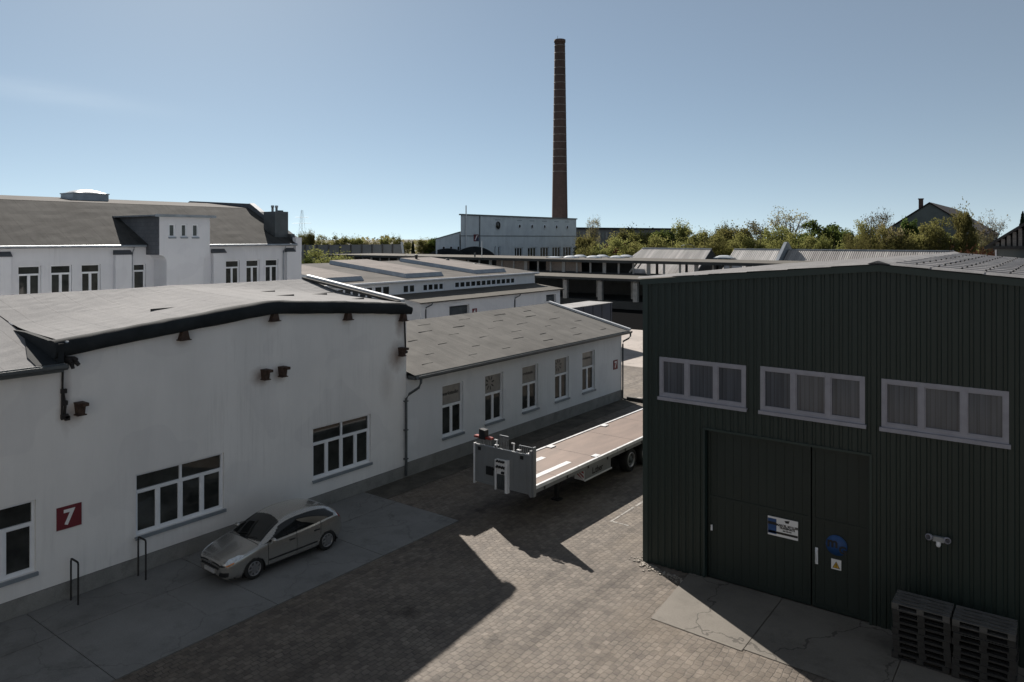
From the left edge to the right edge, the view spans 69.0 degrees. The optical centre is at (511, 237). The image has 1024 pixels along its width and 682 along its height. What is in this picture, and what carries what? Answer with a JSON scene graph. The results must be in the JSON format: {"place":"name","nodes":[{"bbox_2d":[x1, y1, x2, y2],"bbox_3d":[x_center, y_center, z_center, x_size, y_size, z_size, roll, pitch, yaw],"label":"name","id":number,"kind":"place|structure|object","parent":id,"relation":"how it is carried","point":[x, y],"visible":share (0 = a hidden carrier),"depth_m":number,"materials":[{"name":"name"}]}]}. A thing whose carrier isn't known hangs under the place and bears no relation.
{"place":"outdoors","nodes":[
{"label":"outdoors","id":0,"kind":"place"},
{"bbox_2d":[0,190,301,324],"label":"dormer hall","id":1,"kind":"structure","parent":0,"point":[80,240],"depth_m":48.44,"materials":[{"name":"paint"}]},
{"bbox_2d":[18,266,39,293],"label":"window","id":2,"kind":"structure","parent":1,"relation":"in","point":[28,276],"depth_m":43.07,"materials":[{"name":"white plastic"}]},
{"bbox_2d":[51,265,70,292],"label":"window","id":3,"kind":"structure","parent":1,"relation":"in","point":[60,274],"depth_m":44.45,"materials":[{"name":"white plastic"}]},
{"bbox_2d":[82,264,99,290],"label":"window","id":4,"kind":"structure","parent":1,"relation":"in","point":[90,272],"depth_m":45.81,"materials":[{"name":"white plastic"}]},
{"bbox_2d":[134,264,144,287],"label":"window","id":5,"kind":"structure","parent":1,"relation":"in","point":[139,269],"depth_m":48.23,"materials":[{"name":"white plastic"}]},
{"bbox_2d":[226,260,238,282],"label":"window","id":6,"kind":"structure","parent":1,"relation":"in","point":[232,266],"depth_m":53.54,"materials":[{"name":"white plastic"}]},
{"bbox_2d":[246,260,258,281],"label":"window","id":7,"kind":"structure","parent":1,"relation":"in","point":[252,266],"depth_m":54.84,"materials":[{"name":"white plastic"}]},
{"bbox_2d":[266,259,276,280],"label":"window","id":8,"kind":"structure","parent":1,"relation":"in","point":[271,264],"depth_m":56.14,"materials":[{"name":"white plastic"}]},
{"bbox_2d":[0,275,412,622],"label":"white hall","id":9,"kind":"structure","parent":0,"point":[169,423],"depth_m":23.64,"materials":[{"name":"paint"}]},
{"bbox_2d":[0,500,38,587],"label":"window","id":10,"kind":"structure","parent":9,"relation":"in","point":[16,521],"depth_m":19.75,"materials":[{"name":"white plastic"}]},
{"bbox_2d":[56,502,81,530],"bbox_3d":[-12.262,7.720,20.637,0.031,0.620,0.640,0,0,37],"label":"number sign","id":11,"kind":"object","parent":9,"relation":"attached to","point":[68,516],"visible":1,"depth_m":20.61,"materials":[{"name":"metal"}]},
{"bbox_2d":[135,453,226,540],"bbox_3d":[-10.339,8.010,23.314,0.230,1.940,2.970,0,0,37],"label":"window","id":12,"kind":"structure","parent":9,"relation":"in","point":[169,495],"depth_m":23.31,"materials":[{"name":"white plastic"}]},
{"bbox_2d":[312,414,372,483],"bbox_3d":[-6.482,7.990,28.471,0.230,2.020,2.910,0,0,37],"label":"window","id":13,"kind":"structure","parent":9,"relation":"in","point":[338,446],"depth_m":28.47,"materials":[{"name":"white plastic"}]},
{"bbox_2d":[0,492,458,681],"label":"pavement","id":14,"kind":"structure","parent":0,"point":[114,631],"depth_m":20.20,"materials":[{"name":"concrete"}]},
{"bbox_2d":[70,558,78,604],"bbox_3d":[-11.959,9.397,20.373,0.492,1.206,0.052,0,0,37],"label":"bicycle hoop","id":15,"kind":"object","parent":14,"relation":"on","point":[74,560],"visible":1,"depth_m":20.33,"materials":[{"name":"metal"}]},
{"bbox_2d":[137,536,146,579],"bbox_3d":[-10.851,9.397,21.855,0.492,1.206,0.052,0,0,37],"label":"bicycle hoop","id":16,"kind":"object","parent":14,"relation":"on","point":[145,556],"visible":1,"depth_m":21.80,"materials":[{"name":"metal"}]},
{"bbox_2d":[200,498,340,579],"bbox_3d":[-7.429,9.237,23.242,2.170,1.465,4.300,0,0,38],"label":"parked car","id":17,"kind":"object","parent":14,"relation":"on","point":[253,546],"visible":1,"depth_m":22.63,"materials":[{"name":"silver metal"}]},
{"bbox_2d":[114,365,902,681],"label":"cobbled yard","id":18,"kind":"structure","parent":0,"point":[494,585],"depth_m":19.83,"materials":[{"name":"stone"}]},
{"bbox_2d":[366,399,638,498],"bbox_3d":[1.062,10.044,37.395,1.300,0.112,21.240,0,0,37],"label":"bare earth strip","id":19,"kind":"object","parent":18,"relation":"on","point":[405,484],"visible":0.79,"depth_m":34.03,"materials":[{"name":"soil"}]},
{"bbox_2d":[403,301,632,476],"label":"long wing","id":20,"kind":"structure","parent":18,"relation":"on","point":[514,372],"depth_m":37.72,"materials":[{"name":"paint"}]},
{"bbox_2d":[442,381,464,440],"bbox_3d":[-2.689,7.755,33.558,0.230,2.410,1.500,0,0,37],"label":"window","id":21,"kind":"structure","parent":20,"relation":"in","point":[451,393],"depth_m":33.66,"materials":[{"name":"white plastic"}]},
{"bbox_2d":[485,372,504,426],"bbox_3d":[-0.886,7.750,35.968,0.230,2.400,1.500,0,0,37],"label":"window","id":22,"kind":"structure","parent":20,"relation":"in","point":[493,382],"depth_m":36.07,"materials":[{"name":"white plastic"}]},
{"bbox_2d":[522,364,539,413],"bbox_3d":[0.911,7.750,38.370,0.230,2.400,1.500,0,0,37],"label":"window","id":23,"kind":"structure","parent":20,"relation":"in","point":[529,373],"depth_m":38.47,"materials":[{"name":"white plastic"}]},
{"bbox_2d":[555,356,569,403],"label":"window","id":24,"kind":"structure","parent":20,"relation":"in","point":[560,363],"depth_m":40.88,"materials":[{"name":"white plastic"}]},
{"bbox_2d":[582,350,595,394],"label":"window","id":25,"kind":"structure","parent":20,"relation":"in","point":[587,357],"depth_m":43.08,"materials":[{"name":"white plastic"}]},
{"bbox_2d":[473,408,642,500],"bbox_3d":[3.725,8.520,32.118,2.730,2.960,13.720,0,0,37],"label":"flatbed trailer","id":26,"kind":"object","parent":18,"relation":"on","point":[586,455],"visible":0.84,"depth_m":28.94,"materials":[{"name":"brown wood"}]},
{"bbox_2d":[629,550,682,582],"bbox_3d":[4.822,9.982,23.929,2.031,0.036,5.158,0,0,11],"label":"grit","id":27,"kind":"object","parent":18,"relation":"on","point":[645,564],"visible":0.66,"depth_m":22.41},
{"bbox_2d":[638,251,1023,667],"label":"green hall","id":28,"kind":"structure","parent":18,"relation":"on","point":[870,411],"depth_m":19.69,"materials":[{"name":"black paint"}]},
{"bbox_2d":[657,357,747,411],"bbox_3d":[5.553,4.270,21.897,2.740,1.300,0.120,0,0,37],"label":"window","id":29,"kind":"structure","parent":28,"relation":"in","point":[705,383],"depth_m":21.89,"materials":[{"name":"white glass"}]},
{"bbox_2d":[708,430,811,604],"bbox_3d":[6.954,7.810,21.098,2.900,4.320,0.120,0,0,37],"label":"door leaf","id":30,"kind":"structure","parent":28,"relation":"in","point":[750,479],"depth_m":21.07,"materials":[{"name":"green metal"}]},
{"bbox_2d":[768,515,797,540],"bbox_3d":[7.503,8.040,20.637,0.832,0.520,0.022,0,0,37],"label":"door sign","id":31,"kind":"object","parent":30,"relation":"attached to","point":[783,528],"visible":1,"depth_m":20.62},
{"bbox_2d":[758,366,866,428],"bbox_3d":[8.028,4.255,20.046,2.780,1.330,0.120,0,0,37],"label":"window","id":32,"kind":"structure","parent":28,"relation":"in","point":[822,397],"depth_m":20.03,"materials":[{"name":"white glass"}]},
{"bbox_2d":[812,447,868,621],"bbox_3d":[8.706,7.810,19.759,1.430,4.320,0.167,0,0,37],"label":"door leaf","id":33,"kind":"structure","parent":28,"relation":"in","point":[840,480],"depth_m":19.76,"materials":[{"name":"green metal"}]},
{"bbox_2d":[826,535,846,555],"bbox_3d":[8.623,8.180,19.807,0.540,0.540,0.018,0,0,37],"label":"round emblem","id":34,"kind":"object","parent":33,"relation":"attached to","point":[836,545],"visible":1,"depth_m":19.80,"materials":[{"name":"blue paint"}]},
{"bbox_2d":[925,534,950,546],"bbox_3d":[10.383,7.390,18.153,0.557,0.310,0.209,0,0,37],"label":"wall lamp","id":35,"kind":"object","parent":28,"relation":"attached to","point":[938,540],"visible":1,"depth_m":18.16,"materials":[{"name":"metal"}]},
{"bbox_2d":[879,378,1010,449],"bbox_3d":[10.506,4.255,18.192,2.790,1.330,0.120,0,0,37],"label":"window","id":36,"kind":"structure","parent":28,"relation":"in","point":[969,415],"depth_m":18.17,"materials":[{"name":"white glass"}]},
{"bbox_2d":[651,573,1023,681],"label":"concrete apron","id":37,"kind":"object","parent":18,"relation":"on","point":[832,646],"visible":0.83,"depth_m":18.83,"materials":[{"name":"concrete"}]},
{"bbox_2d":[891,647,949,674],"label":"pallet","id":38,"kind":"object","parent":37,"relation":"on","point":[944,670],"visible":0.35,"depth_m":17.36,"materials":[{"name":"grey wood"}]},
{"bbox_2d":[894,643,951,668],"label":"pallet","id":39,"kind":"object","parent":38,"relation":"on","point":[923,657],"visible":0.34,"depth_m":17.35,"materials":[{"name":"grey wood"}]},
{"bbox_2d":[893,637,952,662],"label":"pallet","id":40,"kind":"object","parent":39,"relation":"on","point":[946,658],"visible":0.35,"depth_m":17.31,"materials":[{"name":"grey wood"}]},
{"bbox_2d":[892,624,952,655],"bbox_3d":[9.733,9.450,17.629,1.200,0.144,0.800,0,0,36],"label":"pallet","id":41,"kind":"object","parent":40,"relation":"on","point":[896,637],"visible":0.38,"depth_m":17.34,"materials":[{"name":"grey wood"}]},
{"bbox_2d":[892,619,951,649],"bbox_3d":[9.726,9.304,17.641,1.200,0.144,0.800,0,0,37],"label":"pallet","id":42,"kind":"object","parent":41,"relation":"on","point":[919,637],"visible":0.38,"depth_m":17.34,"materials":[{"name":"grey wood"}]},
{"bbox_2d":[893,617,952,642],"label":"pallet","id":43,"kind":"object","parent":42,"relation":"on","point":[946,638],"visible":0.39,"depth_m":17.34,"materials":[{"name":"grey wood"}]},
{"bbox_2d":[892,606,951,635],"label":"pallet","id":44,"kind":"object","parent":43,"relation":"on","point":[922,626],"visible":0.38,"depth_m":17.36,"materials":[{"name":"grey wood"}]},
{"bbox_2d":[892,599,953,629],"bbox_3d":[9.733,8.866,17.637,1.200,0.144,0.800,0,0,36],"label":"pallet","id":45,"kind":"object","parent":44,"relation":"on","point":[921,619],"visible":0.34,"depth_m":17.35,"materials":[{"name":"grey wood"}]},
{"bbox_2d":[892,590,953,623],"bbox_3d":[9.728,8.720,17.649,1.200,0.144,0.800,0,0,37],"label":"pallet","id":46,"kind":"object","parent":45,"relation":"on","point":[921,607],"visible":1,"depth_m":17.57,"materials":[{"name":"grey wood"}]},
{"bbox_2d":[951,667,1017,681],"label":"pallet","id":47,"kind":"object","parent":37,"relation":"on","point":[954,674],"visible":0.34,"depth_m":16.77,"materials":[{"name":"grey wood"}]},
{"bbox_2d":[952,661,1017,681],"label":"pallet","id":48,"kind":"object","parent":47,"relation":"on","point":[956,668],"visible":0.4,"depth_m":16.65,"materials":[{"name":"grey wood"}]},
{"bbox_2d":[952,654,1015,681],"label":"pallet","id":49,"kind":"object","parent":48,"relation":"on","point":[983,669],"visible":0.38,"depth_m":16.59,"materials":[{"name":"grey wood"}]},
{"bbox_2d":[953,648,1016,675],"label":"pallet","id":50,"kind":"object","parent":49,"relation":"on","point":[1012,671],"visible":0.42,"depth_m":16.58,"materials":[{"name":"grey wood"}]},
{"bbox_2d":[953,641,1019,668],"bbox_3d":[10.734,9.304,16.863,1.200,0.144,0.800,0,0,37],"label":"pallet","id":51,"kind":"object","parent":50,"relation":"on","point":[984,656],"visible":0.49,"depth_m":16.57,"materials":[{"name":"grey wood"}]},
{"bbox_2d":[952,629,1015,661],"bbox_3d":[10.711,9.158,16.893,1.200,0.144,0.800,0,0,37],"label":"pallet","id":52,"kind":"object","parent":51,"relation":"on","point":[1010,657],"visible":0.35,"depth_m":16.60,"materials":[{"name":"grey wood"}]},
{"bbox_2d":[953,628,1017,655],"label":"pallet","id":53,"kind":"object","parent":52,"relation":"on","point":[984,643],"visible":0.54,"depth_m":16.56,"materials":[{"name":"grey wood"}]},
{"bbox_2d":[952,616,1017,647],"bbox_3d":[10.717,8.866,16.900,1.200,0.144,0.800,0,0,37],"label":"pallet","id":54,"kind":"object","parent":53,"relation":"on","point":[1009,643],"visible":0.47,"depth_m":16.61,"materials":[{"name":"grey wood"}]},
{"bbox_2d":[952,605,1017,641],"bbox_3d":[10.712,8.720,16.882,1.200,0.144,0.800,0,0,37],"label":"pallet","id":55,"kind":"object","parent":54,"relation":"on","point":[984,624],"visible":1,"depth_m":16.80,"materials":[{"name":"grey wood"}]},
{"bbox_2d":[0,0,1023,239],"label":"sky","id":56,"kind":"structure","parent":0,"point":[370,119],"materials":[{"name":"blue"}]},
{"bbox_2d":[316,240,881,367],"bbox_3d":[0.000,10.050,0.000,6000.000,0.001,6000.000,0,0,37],"label":"ground","id":57,"kind":"structure","parent":0,"point":[371,241],"depth_m":2720.75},
{"bbox_2d":[301,244,402,263],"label":"noise barrier","id":58,"kind":"object","parent":57,"relation":"on","point":[377,248],"visible":0.32,"depth_m":189.28,"materials":[{"name":"concrete"}]},
{"bbox_2d":[414,237,433,253],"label":"tree","id":59,"kind":"object","parent":57,"relation":"on","point":[420,242],"visible":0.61,"depth_m":258.50,"materials":[{"name":"green plant"}]},
{"bbox_2d":[552,36,567,217],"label":"brick chimney","id":60,"kind":"object","parent":57,"relation":"on","point":[559,194],"visible":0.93,"depth_m":224.33,"materials":[{"name":"brick"}]},
{"bbox_2d":[573,232,594,255],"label":"tree","id":61,"kind":"object","parent":57,"relation":"on","point":[578,241],"visible":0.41,"depth_m":185.20,"materials":[{"name":"green plant"}]},
{"bbox_2d":[586,215,600,251],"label":"tree","id":62,"kind":"object","parent":57,"relation":"on","point":[594,231],"visible":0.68,"depth_m":189.63,"materials":[{"name":"green plant"}]},
{"bbox_2d":[605,223,634,246],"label":"tree","id":63,"kind":"object","parent":57,"relation":"on","point":[623,236],"visible":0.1,"depth_m":188.53,"materials":[{"name":"green plant"}]},
{"bbox_2d":[576,227,674,249],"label":"long flat building","id":64,"kind":"structure","parent":57,"relation":"on","point":[604,233],"depth_m":308.85,"materials":[{"name":"grey"}]},
{"bbox_2d":[625,225,653,247],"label":"tree","id":65,"kind":"object","parent":57,"relation":"on","point":[639,237],"visible":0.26,"depth_m":182.62,"materials":[{"name":"green plant"}]},
{"bbox_2d":[644,228,678,247],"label":"tree","id":66,"kind":"object","parent":57,"relation":"on","point":[670,236],"visible":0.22,"depth_m":170.21,"materials":[{"name":"green plant"}]},
{"bbox_2d":[671,217,689,244],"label":"tree","id":67,"kind":"object","parent":57,"relation":"on","point":[678,229],"visible":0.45,"depth_m":198.99,"materials":[{"name":"green plant"}]},
{"bbox_2d":[683,223,707,247],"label":"tree","id":68,"kind":"object","parent":57,"relation":"on","point":[700,235],"visible":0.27,"depth_m":185.12,"materials":[{"name":"green plant"}]},
{"bbox_2d":[716,220,754,246],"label":"tree","id":69,"kind":"object","parent":57,"relation":"on","point":[728,232],"visible":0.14,"depth_m":179.16,"materials":[{"name":"green plant"}]},
{"bbox_2d":[746,219,777,248],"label":"tree","id":70,"kind":"object","parent":57,"relation":"on","point":[754,227],"visible":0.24,"depth_m":175.39,"materials":[{"name":"green plant"}]},
{"bbox_2d":[759,224,791,247],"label":"tree","id":71,"kind":"object","parent":57,"relation":"on","point":[768,235],"visible":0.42,"depth_m":166.23,"materials":[{"name":"green plant"}]},
{"bbox_2d":[766,227,801,248],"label":"bush","id":72,"kind":"object","parent":57,"relation":"on","point":[788,238],"visible":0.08,"depth_m":150.76,"materials":[{"name":"green plant"}]},
{"bbox_2d":[763,206,810,235],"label":"tree","id":73,"kind":"object","parent":57,"relation":"on","point":[789,217],"visible":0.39,"depth_m":177.33,"materials":[{"name":"green plant"}]},
{"bbox_2d":[782,231,819,248],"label":"bush","id":74,"kind":"object","parent":57,"relation":"on","point":[809,243],"visible":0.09,"depth_m":146.70,"materials":[{"name":"green plant"}]},
{"bbox_2d":[792,219,842,248],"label":"tree","id":75,"kind":"object","parent":57,"relation":"on","point":[832,229],"visible":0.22,"depth_m":162.90,"materials":[{"name":"green plant"}]},
{"bbox_2d":[815,231,833,248],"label":"tree","id":76,"kind":"object","parent":57,"relation":"on","point":[823,243],"visible":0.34,"depth_m":149.32,"materials":[{"name":"green plant"}]},
{"bbox_2d":[857,208,894,236],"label":"tree","id":77,"kind":"object","parent":57,"relation":"on","point":[878,220],"visible":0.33,"depth_m":139.30,"materials":[{"name":"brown plant"}]},
{"bbox_2d":[898,216,920,241],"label":"tree","id":78,"kind":"object","parent":57,"relation":"on","point":[903,225],"visible":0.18,"depth_m":133.45,"materials":[{"name":"green plant"}]},
{"bbox_2d":[889,198,998,249],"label":"house","id":79,"kind":"structure","parent":57,"relation":"on","point":[927,212],"depth_m":142.51,"materials":[{"name":"grey tile"}]},
{"bbox_2d":[976,209,1007,255],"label":"tree","id":80,"kind":"object","parent":57,"relation":"on","point":[994,230],"visible":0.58,"depth_m":127.35,"materials":[{"name":"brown plant"}]},
{"bbox_2d":[612,308,642,329],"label":"asphalt yard","id":81,"kind":"structure","parent":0,"point":[631,319],"depth_m":92.29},
{"bbox_2d":[306,244,354,262],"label":"bush","id":82,"kind":"object","parent":81,"relation":"on","point":[313,253],"visible":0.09,"depth_m":115.41,"materials":[{"name":"green plant"}]},
{"bbox_2d":[301,255,563,320],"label":"workshop building","id":83,"kind":"structure","parent":81,"relation":"on","point":[427,287],"depth_m":78.00,"materials":[{"name":"white paint"}]},
{"bbox_2d":[423,282,443,291],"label":"window","id":84,"kind":"structure","parent":83,"relation":"in","point":[427,287],"depth_m":76.15,"materials":[{"name":"white plastic"}]},
{"bbox_2d":[455,277,514,288],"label":"window","id":85,"kind":"structure","parent":83,"relation":"in","point":[510,280],"depth_m":82.78,"materials":[{"name":"white plastic"}]},
{"bbox_2d":[429,246,493,254],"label":"tarred shed","id":86,"kind":"structure","parent":81,"relation":"on","point":[472,250],"depth_m":158.98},
{"bbox_2d":[435,205,576,256],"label":"boiler house","id":87,"kind":"structure","parent":81,"relation":"on","point":[504,235],"depth_m":181.43,"materials":[{"name":"paint"}]},
{"bbox_2d":[326,241,812,309],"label":"loading shed","id":88,"kind":"structure","parent":81,"relation":"on","point":[615,280],"depth_m":119.12,"materials":[{"name":"concrete"}]},
{"bbox_2d":[589,236,623,256],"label":"bush","id":89,"kind":"object","parent":81,"relation":"on","point":[607,251],"visible":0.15,"depth_m":148.97,"materials":[{"name":"green plant"}]},
{"bbox_2d":[609,234,645,257],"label":"bush","id":90,"kind":"object","parent":81,"relation":"on","point":[625,251],"visible":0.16,"depth_m":149.39,"materials":[{"name":"green plant"}]},
{"bbox_2d":[648,230,685,247],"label":"bush","id":91,"kind":"object","parent":81,"relation":"on","point":[665,245],"visible":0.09,"depth_m":149.40,"materials":[{"name":"green plant"}]},
{"bbox_2d":[687,231,725,255],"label":"bush","id":92,"kind":"object","parent":81,"relation":"on","point":[717,241],"visible":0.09,"depth_m":147.97,"materials":[{"name":"green plant"}]},
{"bbox_2d":[709,232,739,259],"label":"bush","id":93,"kind":"object","parent":81,"relation":"on","point":[722,248],"visible":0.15,"depth_m":148.64,"materials":[{"name":"green plant"}]},
{"bbox_2d":[732,227,767,248],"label":"bush","id":94,"kind":"object","parent":81,"relation":"on","point":[739,238],"visible":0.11,"depth_m":148.05,"materials":[{"name":"green plant"}]},
{"bbox_2d":[723,249,779,268],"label":"corrugated shed","id":95,"kind":"structure","parent":81,"relation":"on","point":[755,254],"depth_m":123.90,"materials":[{"name":"metal"}]},
{"bbox_2d":[741,232,781,248],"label":"bush","id":96,"kind":"object","parent":81,"relation":"on","point":[747,241],"visible":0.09,"depth_m":147.75,"materials":[{"name":"green plant"}]},
{"bbox_2d":[841,228,873,249],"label":"bush","id":97,"kind":"object","parent":81,"relation":"on","point":[848,245],"visible":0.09,"depth_m":126.12,"materials":[{"name":"green plant"}]},
{"bbox_2d":[853,219,876,247],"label":"tree","id":98,"kind":"object","parent":81,"relation":"on","point":[863,227],"visible":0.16,"depth_m":130.69,"materials":[{"name":"green plant"}]},
{"bbox_2d":[850,223,888,249],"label":"bush","id":99,"kind":"object","parent":81,"relation":"on","point":[867,235],"visible":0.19,"depth_m":125.68,"materials":[{"name":"green plant"}]},
{"bbox_2d":[855,228,907,249],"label":"bush","id":100,"kind":"object","parent":81,"relation":"on","point":[890,244],"visible":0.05,"depth_m":125.15,"materials":[{"name":"green plant"}]},
{"bbox_2d":[874,218,905,249],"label":"tree","id":101,"kind":"object","parent":81,"relation":"on","point":[898,232],"visible":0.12,"depth_m":126.52,"materials":[{"name":"green plant"}]},
{"bbox_2d":[872,219,916,249],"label":"bush","id":102,"kind":"object","parent":81,"relation":"on","point":[884,234],"visible":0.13,"depth_m":125.26,"materials":[{"name":"green plant"}]},
{"bbox_2d":[895,227,937,249],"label":"bush","id":103,"kind":"object","parent":81,"relation":"on","point":[917,246],"visible":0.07,"depth_m":124.52,"materials":[{"name":"green plant"}]},
{"bbox_2d":[912,217,950,249],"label":"tree","id":104,"kind":"object","parent":81,"relation":"on","point":[923,228],"visible":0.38,"depth_m":124.91,"materials":[{"name":"green plant"}]},
{"bbox_2d":[927,222,961,250],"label":"tree","id":105,"kind":"object","parent":81,"relation":"on","point":[940,241],"visible":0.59,"depth_m":123.29,"materials":[{"name":"green plant"}]},
{"bbox_2d":[949,196,979,253],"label":"tree","id":106,"kind":"object","parent":81,"relation":"on","point":[963,225],"visible":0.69,"depth_m":123.30,"materials":[{"name":"green plant"}]},
{"bbox_2d":[984,223,1023,257],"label":"timber barn","id":107,"kind":"structure","parent":81,"relation":"on","point":[1010,243],"depth_m":62.30,"materials":[{"name":"grey wood"}]},
{"bbox_2d":[621,329,642,366],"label":"concrete yard","id":108,"kind":"structure","parent":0,"point":[633,349],"depth_m":66.66,"materials":[{"name":"concrete"}]},
{"bbox_2d":[561,301,612,321],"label":"box trailer","id":109,"kind":"object","parent":108,"relation":"on","point":[602,310],"depth_m":67.87,"materials":[{"name":"white paint"}]},
{"bbox_2d":[630,248,722,274],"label":"corrugated shed","id":110,"kind":"structure","parent":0,"point":[690,253],"depth_m":131.03,"materials":[{"name":"metal"}]},
{"bbox_2d":[783,249,953,260],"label":"corrugated shed","id":111,"kind":"structure","parent":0,"point":[814,254],"depth_m":116.06,"materials":[{"name":"metal"}]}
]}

